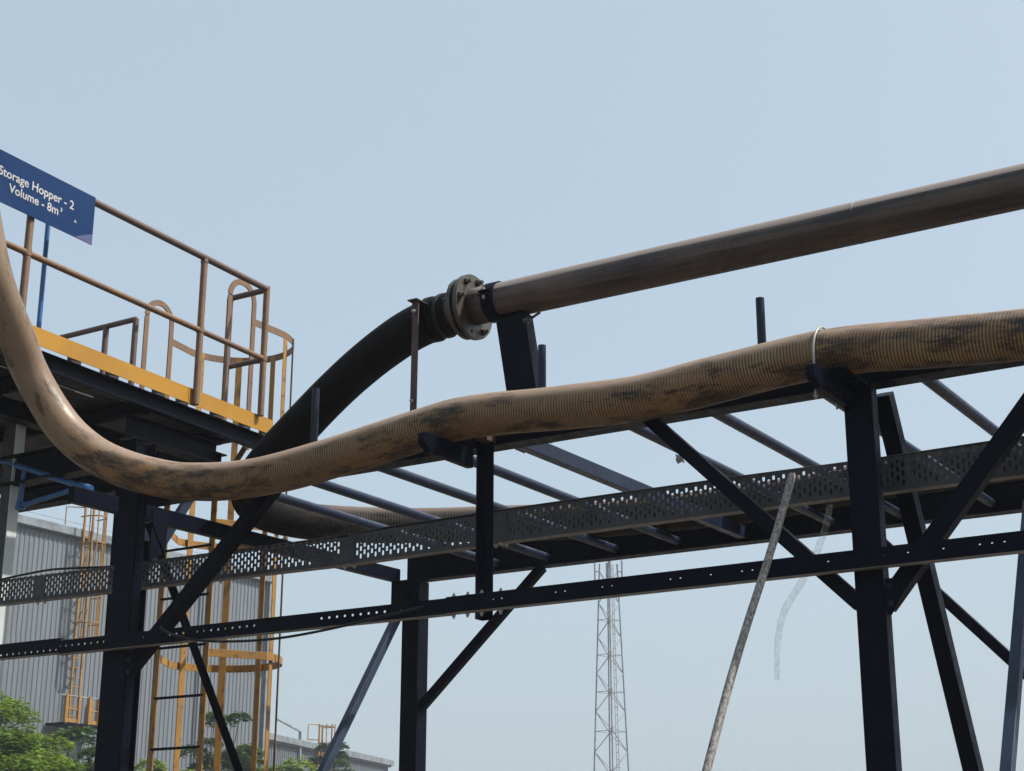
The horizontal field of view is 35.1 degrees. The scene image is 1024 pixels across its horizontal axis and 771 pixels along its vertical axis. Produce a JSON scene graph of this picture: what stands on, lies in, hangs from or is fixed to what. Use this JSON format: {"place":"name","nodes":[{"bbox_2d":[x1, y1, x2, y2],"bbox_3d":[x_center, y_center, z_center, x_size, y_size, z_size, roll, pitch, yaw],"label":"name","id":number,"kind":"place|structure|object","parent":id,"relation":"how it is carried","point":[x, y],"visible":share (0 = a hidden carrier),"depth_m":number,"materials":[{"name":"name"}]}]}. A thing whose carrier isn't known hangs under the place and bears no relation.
{"place":"outdoors","nodes":[
{"label":"outdoors","id":0,"kind":"place"},
{"bbox_2d":[0,511,272,770],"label":"warehouse","id":1,"kind":"structure","parent":0,"point":[42,683],"depth_m":61.26,"materials":[{"name":"grey metal"}]},
{"bbox_2d":[45,506,107,729],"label":"wall ladder","id":2,"kind":"object","parent":1,"relation":"attached to","point":[68,721],"depth_m":59.77,"materials":[{"name":"metal"}]},
{"bbox_2d":[268,718,393,770],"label":"shed","id":3,"kind":"structure","parent":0,"point":[294,748],"depth_m":96.05,"materials":[{"name":"grey metal"}]},
{"bbox_2d":[307,724,335,770],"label":"shed ladder","id":4,"kind":"object","parent":3,"relation":"attached to","point":[326,727],"visible":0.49,"depth_m":98.04,"materials":[{"name":"metal"}]},
{"bbox_2d":[0,0,1023,770],"label":"sky","id":5,"kind":"structure","parent":0,"point":[353,160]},
{"bbox_2d":[593,560,628,770],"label":"lattice tower","id":6,"kind":"structure","parent":0,"point":[608,613],"depth_m":121.88,"materials":[{"name":"grey metal"}]},
{"bbox_3d":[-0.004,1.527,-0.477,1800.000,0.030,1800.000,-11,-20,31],"label":"ground","id":7,"kind":"structure","parent":0,"visible":0},
{"bbox_2d":[0,421,25,697],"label":"slotted post","id":8,"kind":"object","parent":7,"relation":"on","point":[15,438],"visible":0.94,"depth_m":11.47,"materials":[{"name":"metal"}]},
{"bbox_2d":[0,745,74,770],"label":"leafy tree","id":9,"kind":"object","parent":7,"relation":"on","point":[24,764],"visible":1,"depth_m":35.50,"materials":[{"name":"green plant"}]},
{"bbox_2d":[0,690,75,770],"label":"leafy tree","id":10,"kind":"object","parent":7,"relation":"on","point":[9,712],"visible":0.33,"depth_m":43.85,"materials":[{"name":"green plant"}]},
{"bbox_2d":[0,727,86,770],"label":"leafy tree","id":11,"kind":"object","parent":7,"relation":"on","point":[15,742],"visible":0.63,"depth_m":41.26,"materials":[{"name":"green plant"}]},
{"bbox_2d":[50,726,96,770],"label":"leafy tree","id":12,"kind":"object","parent":7,"relation":"on","point":[72,734],"visible":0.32,"depth_m":46.08,"materials":[{"name":"green plant"}]},
{"bbox_2d":[74,745,95,770],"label":"leafy tree","id":13,"kind":"object","parent":7,"relation":"on","point":[83,752],"visible":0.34,"depth_m":40.00,"materials":[{"name":"green plant"}]},
{"bbox_2d":[0,199,272,770],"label":"hopper platform","id":14,"kind":"structure","parent":7,"relation":"on","point":[106,403],"depth_m":11.85,"materials":[{"name":"yellow paint"}]},
{"bbox_2d":[36,224,49,327],"bbox_3d":[-3.240,-0.689,11.177,0.034,1.040,0.045,-2,-17,6],"label":"conduit","id":15,"kind":"object","parent":14,"relation":"on","point":[43,277],"visible":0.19,"depth_m":11.18,"materials":[{"name":"blue plastic"}]},
{"bbox_2d":[0,460,93,509],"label":"water pipe","id":16,"kind":"object","parent":14,"relation":"attached to","point":[20,504],"visible":0.89,"depth_m":11.36,"materials":[{"name":"blue metal"}]},
{"bbox_2d":[0,149,95,244],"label":"hopper sign","id":17,"kind":"object","parent":14,"relation":"attached to","point":[26,188],"visible":1,"depth_m":10.89,"materials":[{"name":"blue metal"}]},
{"bbox_2d":[139,279,293,770],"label":"caged ladder","id":18,"kind":"object","parent":14,"relation":"attached to","point":[182,666],"visible":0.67,"depth_m":13.20,"materials":[{"name":"metal"}]},
{"bbox_2d":[273,339,293,770],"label":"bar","id":19,"kind":"object","parent":18,"relation":"hanging from","point":[281,594],"visible":0.51,"depth_m":12.83,"materials":[{"name":"metal"}]},
{"bbox_2d":[134,758,193,770],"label":"leafy tree","id":20,"kind":"object","parent":7,"relation":"on","point":[158,765],"visible":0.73,"depth_m":52.70,"materials":[{"name":"green plant"}]},
{"bbox_2d":[180,711,263,770],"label":"leafy tree","id":21,"kind":"object","parent":7,"relation":"on","point":[243,751],"visible":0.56,"depth_m":57.66,"materials":[{"name":"green plant"}]},
{"bbox_2d":[257,756,318,770],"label":"leafy tree","id":22,"kind":"object","parent":7,"relation":"on","point":[292,766],"visible":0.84,"depth_m":65.00,"materials":[{"name":"green plant"}]},
{"bbox_2d":[306,740,354,770],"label":"leafy tree","id":23,"kind":"object","parent":7,"relation":"on","point":[340,755],"visible":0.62,"depth_m":90.29,"materials":[{"name":"green plant"}]},
{"bbox_2d":[68,297,1023,770],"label":"pipe rack","id":24,"kind":"object","parent":7,"relation":"on","point":[866,519],"visible":0.73,"depth_m":9.61,"materials":[{"name":"black metal"}]},
{"bbox_2d":[477,281,540,452],"bbox_3d":[0.032,-0.134,9.565,0.404,1.081,0.278,-11,-20,31],"label":"pipe support","id":25,"kind":"object","parent":24,"relation":"on","point":[517,343],"visible":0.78,"depth_m":9.58,"materials":[{"name":"blue paint"}]},
{"bbox_2d":[452,163,1023,339],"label":"steel pipe","id":26,"kind":"object","parent":25,"relation":"on","point":[959,200],"visible":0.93,"depth_m":8.83,"materials":[{"name":"brown metal"}]},
{"bbox_2d":[0,213,1023,500],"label":"ribbed hose","id":27,"kind":"object","parent":24,"relation":"on","point":[782,363],"visible":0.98,"depth_m":8.57,"materials":[{"name":"brown rubber"}]},
{"bbox_2d":[0,438,1023,606],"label":"cable tray","id":28,"kind":"object","parent":24,"relation":"attached to","point":[347,548],"visible":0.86,"depth_m":8.94,"materials":[{"name":"grey metal"}]},
{"bbox_2d":[0,436,1023,579],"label":"power cable","id":29,"kind":"object","parent":28,"relation":"on","point":[429,521],"visible":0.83,"depth_m":9.11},
{"bbox_2d":[0,530,1023,659],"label":"slotted channel","id":30,"kind":"object","parent":24,"relation":"attached to","point":[919,553],"visible":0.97,"depth_m":8.31,"materials":[{"name":"blue paint"}]},
{"bbox_2d":[160,606,423,642],"bbox_3d":[-1.315,1.369,9.232,1.928,0.163,0.072,-10,-20,30],"label":"loose cable","id":31,"kind":"object","parent":30,"relation":"hanging from","point":[300,634],"visible":1,"depth_m":9.12,"materials":[{"name":"black rubber"}]},
{"bbox_2d":[231,279,1023,542],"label":"black hose","id":32,"kind":"object","parent":24,"relation":"on","point":[349,376],"visible":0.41,"depth_m":10.53,"materials":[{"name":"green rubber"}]},
{"bbox_2d":[407,298,427,410],"bbox_3d":[-0.501,-0.018,9.855,0.070,1.044,0.400,-11,-20,31],"label":"flat bar bracket","id":33,"kind":"object","parent":32,"relation":"attached to","point":[416,303],"visible":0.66,"depth_m":9.77,"materials":[{"name":"metal"}]},
{"bbox_2d":[675,454,683,463],"bbox_3d":[0.956,0.418,9.259,0.051,0.052,0.042,-11,-20,31],"label":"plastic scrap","id":34,"kind":"object","parent":24,"relation":"attached to","point":[679,459],"visible":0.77,"depth_m":9.26,"materials":[{"name":"grey plastic"}]},
{"bbox_2d":[702,472,795,770],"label":"wooden pole","id":35,"kind":"object","parent":7,"relation":"on","point":[739,650],"visible":1,"depth_m":7.06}
]}

